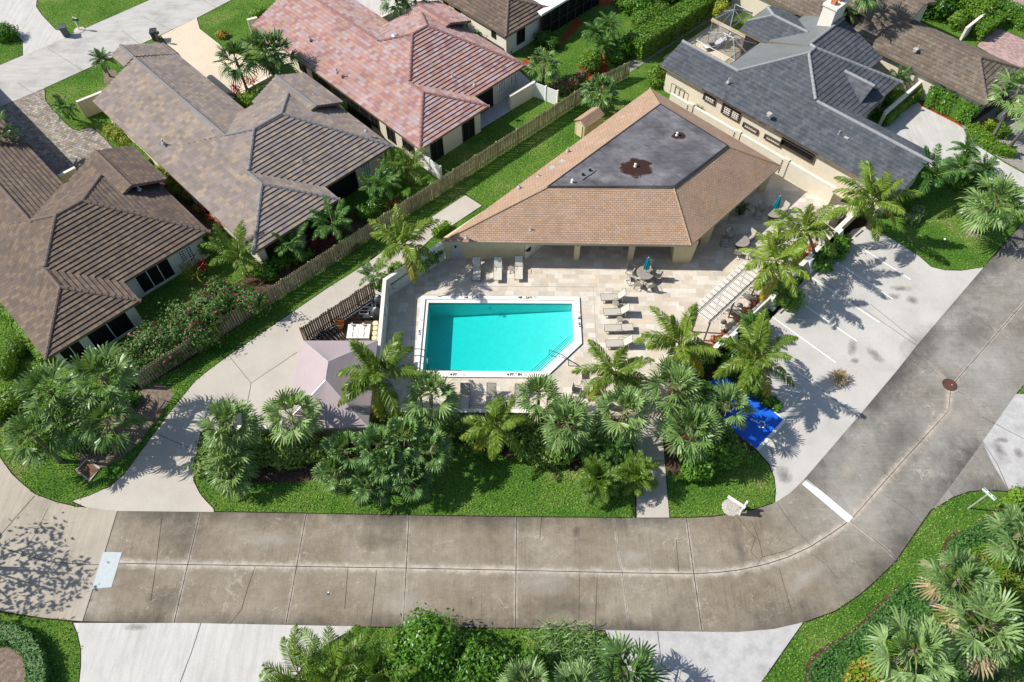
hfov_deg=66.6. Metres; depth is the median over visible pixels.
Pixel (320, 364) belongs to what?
shade canopy
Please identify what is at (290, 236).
feather palm
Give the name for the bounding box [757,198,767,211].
dining chair
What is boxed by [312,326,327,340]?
stored frame
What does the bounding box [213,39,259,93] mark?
sabal palm
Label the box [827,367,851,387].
palm debris
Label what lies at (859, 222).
mulch bed
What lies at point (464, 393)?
sun lounger
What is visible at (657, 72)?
shrub
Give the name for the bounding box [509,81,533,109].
garden wall
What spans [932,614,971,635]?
ground cover
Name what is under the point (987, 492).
street sign
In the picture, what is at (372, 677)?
areca palm
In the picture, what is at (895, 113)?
hedge
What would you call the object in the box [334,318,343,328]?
flower pot
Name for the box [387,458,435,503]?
fan palm
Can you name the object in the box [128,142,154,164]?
hedge
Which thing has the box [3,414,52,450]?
round bush
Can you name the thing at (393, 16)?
garden wall
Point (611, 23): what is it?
pygmy palm
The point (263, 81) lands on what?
garden wall
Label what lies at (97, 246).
brown tile house
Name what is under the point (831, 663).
ground cover
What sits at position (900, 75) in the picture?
pygmy palm
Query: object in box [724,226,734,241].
dining chair
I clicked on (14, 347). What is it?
round bush
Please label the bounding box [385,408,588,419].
pool wall
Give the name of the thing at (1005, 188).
sabal palm
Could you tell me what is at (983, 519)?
dirt edging
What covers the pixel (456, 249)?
door
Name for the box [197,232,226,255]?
shrub
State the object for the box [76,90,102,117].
garden wall
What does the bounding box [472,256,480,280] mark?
sun lounger
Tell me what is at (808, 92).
slate grey house
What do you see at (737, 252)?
dining chair
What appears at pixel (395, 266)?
shrub
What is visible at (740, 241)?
dining table
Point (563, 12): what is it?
screened annex
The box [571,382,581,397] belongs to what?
dining chair
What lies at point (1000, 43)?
paved driveway
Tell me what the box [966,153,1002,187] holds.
pygmy palm
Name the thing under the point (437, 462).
fan palm
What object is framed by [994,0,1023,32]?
hedge
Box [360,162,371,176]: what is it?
window
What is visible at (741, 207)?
feather palm
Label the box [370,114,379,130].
window
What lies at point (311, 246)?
ti plant
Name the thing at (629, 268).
dining chair
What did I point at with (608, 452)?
pygmy palm
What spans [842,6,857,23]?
feather palm
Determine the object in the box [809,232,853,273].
shrub
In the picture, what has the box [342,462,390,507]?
fan palm
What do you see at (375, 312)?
filter tank
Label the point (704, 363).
shrub
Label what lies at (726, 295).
pergola
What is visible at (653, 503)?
walkway
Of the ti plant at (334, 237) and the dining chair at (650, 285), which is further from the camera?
the ti plant at (334, 237)
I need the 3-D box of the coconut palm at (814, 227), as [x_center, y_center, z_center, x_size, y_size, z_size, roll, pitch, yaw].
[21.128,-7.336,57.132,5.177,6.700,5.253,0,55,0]
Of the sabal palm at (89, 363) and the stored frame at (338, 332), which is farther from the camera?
the stored frame at (338, 332)
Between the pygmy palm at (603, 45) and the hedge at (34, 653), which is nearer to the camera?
the hedge at (34, 653)
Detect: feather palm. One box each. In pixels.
[271,222,308,259]
[307,195,353,243]
[357,169,390,202]
[357,257,387,288]
[365,158,401,199]
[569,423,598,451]
[734,200,749,214]
[738,309,772,331]
[766,276,803,307]
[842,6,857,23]
[917,143,970,200]
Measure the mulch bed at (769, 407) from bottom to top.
0.001 m
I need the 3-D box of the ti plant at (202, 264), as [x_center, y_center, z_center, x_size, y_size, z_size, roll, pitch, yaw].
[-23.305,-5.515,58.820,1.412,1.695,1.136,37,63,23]
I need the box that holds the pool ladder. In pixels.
[411,348,428,368]
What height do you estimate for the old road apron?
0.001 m
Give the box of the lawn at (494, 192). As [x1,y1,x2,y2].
[0,0,1023,681]
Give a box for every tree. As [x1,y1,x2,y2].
[376,601,469,681]
[448,628,551,681]
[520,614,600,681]
[678,422,753,482]
[712,0,730,25]
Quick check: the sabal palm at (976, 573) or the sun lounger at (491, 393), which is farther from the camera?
the sun lounger at (491, 393)
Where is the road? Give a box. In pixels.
[83,222,1023,631]
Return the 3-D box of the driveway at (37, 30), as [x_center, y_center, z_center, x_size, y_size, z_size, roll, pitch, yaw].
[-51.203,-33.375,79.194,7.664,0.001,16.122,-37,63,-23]
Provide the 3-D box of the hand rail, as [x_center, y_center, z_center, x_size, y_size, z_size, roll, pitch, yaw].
[3.558,1.267,54.916,2.612,1.597,0.584,30,61,19]
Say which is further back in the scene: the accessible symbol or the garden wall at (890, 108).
the garden wall at (890, 108)
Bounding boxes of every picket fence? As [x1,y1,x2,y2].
[136,87,581,387]
[299,281,374,340]
[300,328,307,340]
[602,61,630,87]
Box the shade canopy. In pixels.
[281,340,377,444]
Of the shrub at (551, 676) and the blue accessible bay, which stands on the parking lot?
the blue accessible bay
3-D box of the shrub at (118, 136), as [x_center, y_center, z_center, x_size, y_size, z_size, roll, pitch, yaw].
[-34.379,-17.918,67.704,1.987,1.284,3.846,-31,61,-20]
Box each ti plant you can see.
[193,257,208,274]
[229,83,245,97]
[245,76,258,85]
[304,240,322,255]
[310,233,326,248]
[329,229,346,242]
[386,195,402,207]
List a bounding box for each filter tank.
[370,306,379,319]
[372,294,380,307]
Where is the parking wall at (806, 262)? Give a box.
[678,208,863,389]
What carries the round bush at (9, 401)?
on the lawn at (494, 192)
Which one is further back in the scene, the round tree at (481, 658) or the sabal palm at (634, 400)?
the sabal palm at (634, 400)
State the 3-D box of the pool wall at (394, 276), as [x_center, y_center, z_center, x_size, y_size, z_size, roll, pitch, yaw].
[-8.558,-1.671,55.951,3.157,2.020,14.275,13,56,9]
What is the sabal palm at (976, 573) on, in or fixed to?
on the lawn at (494, 192)
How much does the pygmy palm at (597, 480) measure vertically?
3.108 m
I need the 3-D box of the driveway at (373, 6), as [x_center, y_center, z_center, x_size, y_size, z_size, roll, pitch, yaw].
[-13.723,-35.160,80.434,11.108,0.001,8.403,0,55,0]
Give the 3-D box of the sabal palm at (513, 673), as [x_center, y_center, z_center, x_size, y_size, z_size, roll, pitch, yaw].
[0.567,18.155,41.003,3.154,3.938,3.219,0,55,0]
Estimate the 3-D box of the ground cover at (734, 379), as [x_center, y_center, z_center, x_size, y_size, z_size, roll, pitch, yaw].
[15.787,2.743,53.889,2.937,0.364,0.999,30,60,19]
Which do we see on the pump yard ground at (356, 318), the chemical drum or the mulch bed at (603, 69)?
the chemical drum
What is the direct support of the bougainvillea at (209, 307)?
on the mulch bed at (357, 223)
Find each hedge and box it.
[0,302,54,364]
[0,620,52,681]
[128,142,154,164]
[247,4,270,18]
[431,220,451,238]
[627,0,730,61]
[882,87,923,126]
[921,84,982,125]
[964,122,1017,158]
[967,8,1009,40]
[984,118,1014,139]
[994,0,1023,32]
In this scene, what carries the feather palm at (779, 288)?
on the mulch bed at (859, 222)
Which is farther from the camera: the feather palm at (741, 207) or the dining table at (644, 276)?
the feather palm at (741, 207)
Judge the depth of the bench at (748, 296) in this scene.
57.64 m
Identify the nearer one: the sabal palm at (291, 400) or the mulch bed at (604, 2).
the sabal palm at (291, 400)
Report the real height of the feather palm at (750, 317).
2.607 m
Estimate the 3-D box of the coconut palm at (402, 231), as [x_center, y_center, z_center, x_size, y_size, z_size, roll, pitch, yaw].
[-8.097,-6.847,57.163,5.055,5.990,4.915,14,56,10]
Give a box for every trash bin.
[58,23,69,36]
[149,28,159,40]
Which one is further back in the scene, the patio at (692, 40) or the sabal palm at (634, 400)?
the patio at (692, 40)
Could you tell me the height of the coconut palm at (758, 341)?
6.801 m
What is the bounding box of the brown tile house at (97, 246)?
[0,119,210,371]
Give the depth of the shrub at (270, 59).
72.50 m
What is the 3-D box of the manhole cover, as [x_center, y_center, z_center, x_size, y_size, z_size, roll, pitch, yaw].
[30.280,3.025,53.882,1.000,0.025,1.000,0,55,0]
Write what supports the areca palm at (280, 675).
on the lawn at (494, 192)
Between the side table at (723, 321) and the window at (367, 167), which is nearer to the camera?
the side table at (723, 321)
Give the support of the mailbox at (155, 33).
on the lawn at (494, 192)
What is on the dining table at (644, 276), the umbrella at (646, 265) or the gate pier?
the umbrella at (646, 265)
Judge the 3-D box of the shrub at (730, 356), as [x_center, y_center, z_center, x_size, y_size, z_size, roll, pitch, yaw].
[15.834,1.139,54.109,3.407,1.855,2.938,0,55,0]
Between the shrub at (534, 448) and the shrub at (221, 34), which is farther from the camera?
the shrub at (221, 34)
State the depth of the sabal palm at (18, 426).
47.47 m
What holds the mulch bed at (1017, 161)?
on the lawn at (494, 192)
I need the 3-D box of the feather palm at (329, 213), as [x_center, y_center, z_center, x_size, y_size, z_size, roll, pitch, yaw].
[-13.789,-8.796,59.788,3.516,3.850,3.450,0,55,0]
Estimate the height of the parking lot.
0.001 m
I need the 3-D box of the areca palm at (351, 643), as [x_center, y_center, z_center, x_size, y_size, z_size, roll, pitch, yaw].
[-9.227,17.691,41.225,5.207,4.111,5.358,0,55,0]
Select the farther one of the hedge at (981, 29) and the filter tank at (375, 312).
the hedge at (981, 29)
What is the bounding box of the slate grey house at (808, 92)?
[660,0,935,214]
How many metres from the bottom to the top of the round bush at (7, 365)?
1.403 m
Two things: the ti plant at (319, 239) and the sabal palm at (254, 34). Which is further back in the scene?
the sabal palm at (254, 34)
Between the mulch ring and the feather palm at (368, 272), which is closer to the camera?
the feather palm at (368, 272)
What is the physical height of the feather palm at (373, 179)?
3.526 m
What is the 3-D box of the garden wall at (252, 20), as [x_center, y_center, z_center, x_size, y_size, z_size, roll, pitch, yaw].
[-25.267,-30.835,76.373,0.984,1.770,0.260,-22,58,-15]
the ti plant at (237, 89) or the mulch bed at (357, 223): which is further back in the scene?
the ti plant at (237, 89)
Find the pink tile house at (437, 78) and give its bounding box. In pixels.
[252,0,527,167]
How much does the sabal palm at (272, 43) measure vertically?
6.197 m
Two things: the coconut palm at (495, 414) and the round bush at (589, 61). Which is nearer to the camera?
the coconut palm at (495, 414)
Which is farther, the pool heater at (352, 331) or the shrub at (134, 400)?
the pool heater at (352, 331)
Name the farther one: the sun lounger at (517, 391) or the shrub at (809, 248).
the shrub at (809, 248)
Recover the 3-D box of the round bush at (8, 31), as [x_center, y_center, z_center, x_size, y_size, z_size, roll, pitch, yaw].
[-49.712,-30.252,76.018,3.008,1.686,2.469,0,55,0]
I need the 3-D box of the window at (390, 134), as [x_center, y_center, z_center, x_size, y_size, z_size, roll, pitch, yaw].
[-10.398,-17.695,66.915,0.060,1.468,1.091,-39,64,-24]
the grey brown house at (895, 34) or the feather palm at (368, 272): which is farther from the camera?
the grey brown house at (895, 34)
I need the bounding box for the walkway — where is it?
[635,410,668,517]
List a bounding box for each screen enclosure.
[695,24,756,60]
[710,4,752,29]
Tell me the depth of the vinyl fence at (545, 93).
70.49 m
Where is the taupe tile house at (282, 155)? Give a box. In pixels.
[93,42,393,262]
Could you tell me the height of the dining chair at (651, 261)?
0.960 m
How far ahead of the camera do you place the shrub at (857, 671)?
42.89 m
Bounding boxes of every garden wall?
[57,166,76,183]
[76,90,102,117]
[244,74,272,92]
[247,16,258,32]
[381,2,412,21]
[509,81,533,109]
[878,81,921,125]
[959,7,992,39]
[995,99,1018,120]
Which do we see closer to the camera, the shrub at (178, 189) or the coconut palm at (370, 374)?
the coconut palm at (370, 374)
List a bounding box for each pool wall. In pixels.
[372,241,444,403]
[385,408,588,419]
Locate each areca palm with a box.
[200,220,263,276]
[259,623,340,681]
[288,624,385,681]
[340,625,420,681]
[377,150,416,186]
[386,144,428,186]
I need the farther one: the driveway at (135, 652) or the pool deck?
the pool deck
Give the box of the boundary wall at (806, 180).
[669,92,836,203]
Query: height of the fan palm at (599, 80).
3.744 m
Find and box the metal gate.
[669,83,684,98]
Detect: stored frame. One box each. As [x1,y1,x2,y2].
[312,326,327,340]
[320,329,337,340]
[333,326,344,337]
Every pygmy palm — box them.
[51,94,80,120]
[88,47,116,76]
[561,427,600,463]
[574,453,622,504]
[581,19,610,60]
[588,30,615,62]
[592,432,633,467]
[595,11,623,53]
[616,449,659,497]
[886,65,915,92]
[945,150,981,185]
[946,133,986,170]
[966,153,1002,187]
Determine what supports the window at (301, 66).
in the pink tile house at (437, 78)
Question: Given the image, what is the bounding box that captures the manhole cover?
[942,379,956,390]
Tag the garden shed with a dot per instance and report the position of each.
(588, 121)
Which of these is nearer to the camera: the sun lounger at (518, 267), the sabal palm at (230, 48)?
the sun lounger at (518, 267)
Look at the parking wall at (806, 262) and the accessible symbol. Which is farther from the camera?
the parking wall at (806, 262)
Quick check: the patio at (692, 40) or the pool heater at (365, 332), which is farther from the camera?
the patio at (692, 40)
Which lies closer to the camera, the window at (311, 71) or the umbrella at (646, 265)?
the umbrella at (646, 265)
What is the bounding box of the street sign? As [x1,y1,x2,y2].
[968,487,996,508]
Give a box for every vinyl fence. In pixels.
[418,152,441,178]
[533,81,558,104]
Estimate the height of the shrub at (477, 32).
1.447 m
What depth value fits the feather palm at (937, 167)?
61.05 m
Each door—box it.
[86,312,135,349]
[134,258,175,293]
[313,72,371,128]
[451,244,462,259]
[576,120,581,136]
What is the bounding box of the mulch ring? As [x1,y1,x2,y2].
[965,226,980,237]
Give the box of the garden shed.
[573,107,604,137]
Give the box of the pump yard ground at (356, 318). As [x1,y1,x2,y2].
[309,300,379,340]
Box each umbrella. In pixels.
[643,257,649,272]
[773,195,780,208]
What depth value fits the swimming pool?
57.76 m
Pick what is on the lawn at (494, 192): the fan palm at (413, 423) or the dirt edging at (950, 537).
the dirt edging at (950, 537)
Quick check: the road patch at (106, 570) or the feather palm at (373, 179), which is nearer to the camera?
the road patch at (106, 570)
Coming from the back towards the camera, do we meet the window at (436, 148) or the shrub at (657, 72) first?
the shrub at (657, 72)
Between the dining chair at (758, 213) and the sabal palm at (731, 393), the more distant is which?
the dining chair at (758, 213)
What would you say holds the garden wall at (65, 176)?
on the paved driveway at (54, 143)
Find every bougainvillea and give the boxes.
[107,272,275,377]
[550,68,590,95]
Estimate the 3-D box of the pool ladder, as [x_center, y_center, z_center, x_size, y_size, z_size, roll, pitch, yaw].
[-6.500,1.321,55.102,1.042,1.997,0.616,0,55,0]
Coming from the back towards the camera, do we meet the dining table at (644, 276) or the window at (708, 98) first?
the window at (708, 98)
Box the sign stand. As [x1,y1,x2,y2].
[722,495,748,515]
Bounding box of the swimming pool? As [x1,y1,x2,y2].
[415,296,581,377]
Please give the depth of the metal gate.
70.49 m
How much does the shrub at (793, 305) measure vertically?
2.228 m
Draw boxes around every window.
[59,340,87,367]
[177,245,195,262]
[264,230,298,258]
[298,61,307,74]
[311,71,320,83]
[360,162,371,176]
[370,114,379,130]
[386,126,395,144]
[402,138,414,154]
[430,137,443,161]
[462,117,474,142]
[491,29,495,38]
[498,79,505,93]
[510,72,516,86]
[517,27,524,44]
[702,93,715,105]
[720,103,740,121]
[742,122,758,134]
[763,133,781,146]
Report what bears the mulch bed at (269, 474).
on the lawn at (494, 192)
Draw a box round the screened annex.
[534,0,598,33]
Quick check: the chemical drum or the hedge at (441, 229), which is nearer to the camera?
the chemical drum
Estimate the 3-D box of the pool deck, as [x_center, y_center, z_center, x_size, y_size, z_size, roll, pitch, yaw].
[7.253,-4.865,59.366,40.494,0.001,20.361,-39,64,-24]
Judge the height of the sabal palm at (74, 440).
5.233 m
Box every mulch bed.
[0,647,25,681]
[74,383,173,468]
[103,69,116,82]
[131,205,374,392]
[153,165,219,235]
[198,418,635,483]
[523,17,581,68]
[577,54,607,86]
[596,0,632,11]
[662,355,755,477]
[716,211,866,365]
[756,394,782,410]
[918,101,962,127]
[962,84,1023,170]
[973,89,1009,121]
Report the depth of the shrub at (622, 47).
73.79 m
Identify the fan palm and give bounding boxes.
[311,453,353,496]
[321,428,365,475]
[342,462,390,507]
[354,421,405,474]
[363,441,412,491]
[382,414,429,462]
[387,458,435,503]
[405,425,454,474]
[524,45,563,85]
[580,72,620,108]
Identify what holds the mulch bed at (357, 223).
on the lawn at (494, 192)
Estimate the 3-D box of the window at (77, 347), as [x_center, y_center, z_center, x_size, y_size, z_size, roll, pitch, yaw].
[-30.280,0.808,53.844,1.540,2.190,0.060,-39,64,-24]
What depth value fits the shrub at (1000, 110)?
69.21 m
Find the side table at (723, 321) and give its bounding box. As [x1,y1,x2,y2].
[720,319,726,326]
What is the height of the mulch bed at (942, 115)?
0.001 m
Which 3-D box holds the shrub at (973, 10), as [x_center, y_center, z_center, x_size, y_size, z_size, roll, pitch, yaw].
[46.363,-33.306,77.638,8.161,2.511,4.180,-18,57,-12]
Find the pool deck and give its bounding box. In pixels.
[383,173,853,417]
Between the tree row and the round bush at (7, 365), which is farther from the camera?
the tree row
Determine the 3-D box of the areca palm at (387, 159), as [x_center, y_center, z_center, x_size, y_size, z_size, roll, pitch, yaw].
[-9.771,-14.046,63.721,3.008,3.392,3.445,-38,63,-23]
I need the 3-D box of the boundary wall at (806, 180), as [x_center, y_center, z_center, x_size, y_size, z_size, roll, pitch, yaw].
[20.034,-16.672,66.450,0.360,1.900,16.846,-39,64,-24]
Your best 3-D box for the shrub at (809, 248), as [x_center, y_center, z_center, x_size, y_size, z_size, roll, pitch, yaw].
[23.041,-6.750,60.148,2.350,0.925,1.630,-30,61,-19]
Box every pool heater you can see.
[346,323,358,340]
[358,323,371,340]
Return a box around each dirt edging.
[804,585,899,681]
[942,530,962,553]
[977,491,1011,522]
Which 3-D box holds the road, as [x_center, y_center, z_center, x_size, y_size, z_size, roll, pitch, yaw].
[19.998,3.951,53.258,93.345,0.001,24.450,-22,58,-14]
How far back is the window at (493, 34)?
74.32 m
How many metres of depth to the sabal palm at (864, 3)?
69.52 m
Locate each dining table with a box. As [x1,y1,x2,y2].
[585,386,603,401]
[637,266,653,282]
[732,234,749,248]
[766,206,780,220]
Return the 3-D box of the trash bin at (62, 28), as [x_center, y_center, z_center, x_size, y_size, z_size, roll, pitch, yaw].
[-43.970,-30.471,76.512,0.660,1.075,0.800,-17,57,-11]
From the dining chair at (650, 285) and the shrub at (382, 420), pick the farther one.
the dining chair at (650, 285)
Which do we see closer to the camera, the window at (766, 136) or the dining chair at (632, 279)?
the dining chair at (632, 279)
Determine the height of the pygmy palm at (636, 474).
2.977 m
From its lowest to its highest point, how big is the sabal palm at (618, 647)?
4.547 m
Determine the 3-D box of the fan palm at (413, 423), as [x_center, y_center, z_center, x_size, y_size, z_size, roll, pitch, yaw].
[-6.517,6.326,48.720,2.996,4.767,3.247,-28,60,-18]
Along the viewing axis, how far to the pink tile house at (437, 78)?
68.39 m
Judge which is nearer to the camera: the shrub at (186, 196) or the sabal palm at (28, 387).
the sabal palm at (28, 387)
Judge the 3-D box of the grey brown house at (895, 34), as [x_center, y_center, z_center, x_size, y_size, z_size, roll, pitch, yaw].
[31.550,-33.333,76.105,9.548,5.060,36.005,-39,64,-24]
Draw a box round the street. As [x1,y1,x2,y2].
[0,0,229,106]
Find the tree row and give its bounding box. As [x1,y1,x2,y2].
[922,0,963,18]
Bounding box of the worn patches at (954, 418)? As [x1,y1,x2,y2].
[261,415,959,581]
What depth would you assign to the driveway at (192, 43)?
75.23 m
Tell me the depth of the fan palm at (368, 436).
47.26 m
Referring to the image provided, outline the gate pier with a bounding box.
[589,405,597,419]
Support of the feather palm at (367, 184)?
on the lawn at (494, 192)
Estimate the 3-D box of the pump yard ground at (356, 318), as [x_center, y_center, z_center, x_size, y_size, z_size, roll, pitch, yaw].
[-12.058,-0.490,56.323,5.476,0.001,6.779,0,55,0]
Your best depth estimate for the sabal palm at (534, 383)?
49.00 m
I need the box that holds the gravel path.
[628,13,714,71]
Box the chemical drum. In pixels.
[372,326,377,333]
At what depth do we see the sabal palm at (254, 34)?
68.20 m
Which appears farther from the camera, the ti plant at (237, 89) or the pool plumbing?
the ti plant at (237, 89)
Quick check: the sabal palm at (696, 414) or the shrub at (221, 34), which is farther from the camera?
the shrub at (221, 34)
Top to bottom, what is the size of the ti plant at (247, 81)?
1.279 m
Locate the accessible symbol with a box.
[751,418,764,427]
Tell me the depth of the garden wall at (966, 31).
76.12 m
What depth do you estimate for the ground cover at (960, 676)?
43.13 m
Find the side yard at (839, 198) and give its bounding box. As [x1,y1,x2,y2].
[830,191,844,206]
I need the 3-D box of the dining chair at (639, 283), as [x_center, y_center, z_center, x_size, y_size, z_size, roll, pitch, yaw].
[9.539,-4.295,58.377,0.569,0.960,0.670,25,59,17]
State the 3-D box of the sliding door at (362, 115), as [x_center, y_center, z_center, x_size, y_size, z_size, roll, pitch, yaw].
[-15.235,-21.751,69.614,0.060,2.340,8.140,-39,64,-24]
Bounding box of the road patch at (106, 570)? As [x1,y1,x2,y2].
[92,552,121,588]
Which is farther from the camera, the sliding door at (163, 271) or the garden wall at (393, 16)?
the garden wall at (393, 16)
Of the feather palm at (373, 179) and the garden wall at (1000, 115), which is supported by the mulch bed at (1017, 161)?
the garden wall at (1000, 115)
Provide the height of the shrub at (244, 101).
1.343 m
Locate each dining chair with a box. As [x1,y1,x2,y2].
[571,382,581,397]
[581,373,591,387]
[625,261,635,275]
[626,273,636,285]
[633,279,643,291]
[644,282,655,292]
[645,257,653,267]
[653,270,662,282]
[720,233,728,247]
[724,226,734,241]
[732,249,741,259]
[745,227,756,240]
[753,208,762,219]
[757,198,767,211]
[779,200,790,211]
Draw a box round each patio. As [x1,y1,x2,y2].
[480,71,530,128]
[663,23,733,63]
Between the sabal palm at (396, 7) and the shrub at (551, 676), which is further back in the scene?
the sabal palm at (396, 7)
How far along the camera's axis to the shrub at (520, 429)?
50.25 m
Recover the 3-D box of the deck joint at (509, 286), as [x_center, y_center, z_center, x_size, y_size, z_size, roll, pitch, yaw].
[-0.601,0.145,55.877,13.506,0.001,10.575,0,55,0]
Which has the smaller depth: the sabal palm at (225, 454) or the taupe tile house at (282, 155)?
the sabal palm at (225, 454)
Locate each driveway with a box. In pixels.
[0,0,73,55]
[0,88,111,178]
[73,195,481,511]
[74,623,356,681]
[161,18,275,97]
[356,0,412,15]
[605,622,802,681]
[884,102,1023,201]
[977,28,1023,66]
[983,394,1023,489]
[1011,0,1023,5]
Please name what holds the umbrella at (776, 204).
on the dining table at (770, 212)
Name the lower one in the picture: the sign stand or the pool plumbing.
the sign stand
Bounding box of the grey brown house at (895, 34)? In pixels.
[730,0,1023,117]
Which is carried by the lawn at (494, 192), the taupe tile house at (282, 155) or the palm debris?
the taupe tile house at (282, 155)
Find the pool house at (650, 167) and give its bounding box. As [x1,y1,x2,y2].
[442,88,781,262]
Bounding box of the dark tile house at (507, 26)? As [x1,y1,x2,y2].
[417,0,553,54]
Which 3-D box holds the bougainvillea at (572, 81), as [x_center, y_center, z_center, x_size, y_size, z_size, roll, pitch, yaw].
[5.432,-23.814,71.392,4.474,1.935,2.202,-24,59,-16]
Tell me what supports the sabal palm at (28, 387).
on the lawn at (494, 192)
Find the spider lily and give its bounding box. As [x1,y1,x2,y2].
[565,628,612,679]
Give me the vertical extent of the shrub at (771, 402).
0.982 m
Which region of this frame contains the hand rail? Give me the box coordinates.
[549,350,579,366]
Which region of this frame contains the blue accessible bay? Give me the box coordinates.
[709,371,782,447]
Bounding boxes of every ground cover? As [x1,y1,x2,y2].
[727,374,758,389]
[808,579,943,681]
[905,646,1003,681]
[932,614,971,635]
[946,486,1023,554]
[962,543,1023,607]
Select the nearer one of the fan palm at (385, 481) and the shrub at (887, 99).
the fan palm at (385, 481)
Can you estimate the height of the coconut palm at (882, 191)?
6.965 m
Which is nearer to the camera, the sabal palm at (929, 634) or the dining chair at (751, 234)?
the sabal palm at (929, 634)
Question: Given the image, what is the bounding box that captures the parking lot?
[735,226,982,502]
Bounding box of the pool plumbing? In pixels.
[329,300,375,329]
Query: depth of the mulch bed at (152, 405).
52.17 m
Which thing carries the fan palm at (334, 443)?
on the mulch bed at (269, 474)
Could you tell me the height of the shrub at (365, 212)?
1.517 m
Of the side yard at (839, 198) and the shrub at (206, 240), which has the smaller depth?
the shrub at (206, 240)
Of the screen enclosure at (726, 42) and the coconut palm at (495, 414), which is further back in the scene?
the screen enclosure at (726, 42)
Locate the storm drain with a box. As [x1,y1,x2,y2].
[75,458,100,481]
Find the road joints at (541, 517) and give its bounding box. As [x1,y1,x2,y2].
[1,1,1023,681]
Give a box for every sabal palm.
[0,110,25,142]
[2,408,69,473]
[9,357,91,432]
[42,394,104,456]
[63,341,142,416]
[74,396,148,456]
[195,396,266,469]
[201,446,259,501]
[204,424,263,477]
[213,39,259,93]
[239,28,284,77]
[251,27,303,79]
[259,386,326,447]
[380,0,410,16]
[394,0,428,13]
[400,368,463,440]
[496,654,548,681]
[514,372,561,423]
[540,393,597,455]
[549,657,599,681]
[591,381,655,451]
[594,628,670,681]
[642,354,704,429]
[654,401,725,467]
[700,378,758,431]
[851,0,887,14]
[860,605,958,681]
[911,544,1001,619]
[927,579,1023,680]
[955,171,1023,239]
[982,501,1023,570]
[983,66,1023,136]
[1007,95,1023,146]
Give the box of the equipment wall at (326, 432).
[237,425,365,438]
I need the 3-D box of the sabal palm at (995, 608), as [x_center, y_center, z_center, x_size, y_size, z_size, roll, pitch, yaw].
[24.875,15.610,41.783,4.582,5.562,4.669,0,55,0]
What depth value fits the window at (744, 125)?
67.32 m
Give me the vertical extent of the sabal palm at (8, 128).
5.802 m
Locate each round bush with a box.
[0,20,19,41]
[0,354,17,378]
[0,382,27,419]
[1,336,27,358]
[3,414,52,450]
[577,49,602,72]
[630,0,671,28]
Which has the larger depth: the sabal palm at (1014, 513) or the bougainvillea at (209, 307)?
the bougainvillea at (209, 307)
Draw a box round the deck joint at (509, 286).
[407,285,597,406]
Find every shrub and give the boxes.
[35,372,144,455]
[102,122,132,146]
[155,164,183,197]
[179,191,204,212]
[184,433,266,480]
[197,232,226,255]
[215,30,228,39]
[234,85,265,108]
[247,244,315,281]
[251,433,328,470]
[267,56,296,74]
[332,658,577,681]
[335,196,390,251]
[369,408,461,444]
[375,261,403,293]
[408,247,444,271]
[444,411,536,455]
[464,23,511,53]
[508,419,578,469]
[533,30,559,50]
[579,416,638,468]
[602,24,638,63]
[610,0,682,14]
[647,59,666,89]
[672,379,731,425]
[673,343,718,376]
[704,327,730,347]
[716,342,759,378]
[734,310,769,338]
[734,381,783,412]
[736,294,767,322]
[772,282,808,312]
[800,242,819,260]
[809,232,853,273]
[841,651,908,681]
[866,89,895,118]
[901,204,927,225]
[945,165,983,190]
[947,0,1004,29]
[980,97,1022,128]
[997,483,1023,510]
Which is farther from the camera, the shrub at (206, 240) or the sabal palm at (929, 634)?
the shrub at (206, 240)
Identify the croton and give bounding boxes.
[177,257,206,281]
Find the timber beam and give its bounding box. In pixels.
[711,18,758,43]
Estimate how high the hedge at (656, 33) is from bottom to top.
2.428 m
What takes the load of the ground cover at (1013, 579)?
on the lawn at (494, 192)
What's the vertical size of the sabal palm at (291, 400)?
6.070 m
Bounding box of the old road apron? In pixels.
[0,458,116,620]
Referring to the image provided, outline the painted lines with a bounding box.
[756,242,910,521]
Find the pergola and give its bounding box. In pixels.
[692,261,761,340]
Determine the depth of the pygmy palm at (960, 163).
63.09 m
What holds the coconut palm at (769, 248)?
on the mulch bed at (859, 222)
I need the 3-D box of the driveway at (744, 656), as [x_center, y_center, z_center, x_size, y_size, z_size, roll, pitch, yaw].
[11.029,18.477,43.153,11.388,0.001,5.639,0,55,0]
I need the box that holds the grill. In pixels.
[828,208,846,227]
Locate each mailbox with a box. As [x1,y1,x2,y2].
[72,17,84,32]
[153,30,164,42]
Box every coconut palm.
[336,330,427,417]
[368,203,439,282]
[459,395,529,461]
[571,339,654,406]
[634,302,721,378]
[712,307,798,402]
[739,225,811,302]
[764,203,841,265]
[825,160,923,241]
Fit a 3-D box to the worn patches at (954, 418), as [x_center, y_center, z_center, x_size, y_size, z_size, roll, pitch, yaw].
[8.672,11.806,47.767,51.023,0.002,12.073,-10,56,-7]
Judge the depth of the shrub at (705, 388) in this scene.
51.19 m
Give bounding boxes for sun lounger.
[459,383,470,408]
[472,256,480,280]
[486,383,496,408]
[493,256,502,280]
[514,256,523,279]
[514,383,523,408]
[600,288,626,302]
[603,303,629,317]
[604,321,633,333]
[605,334,632,349]

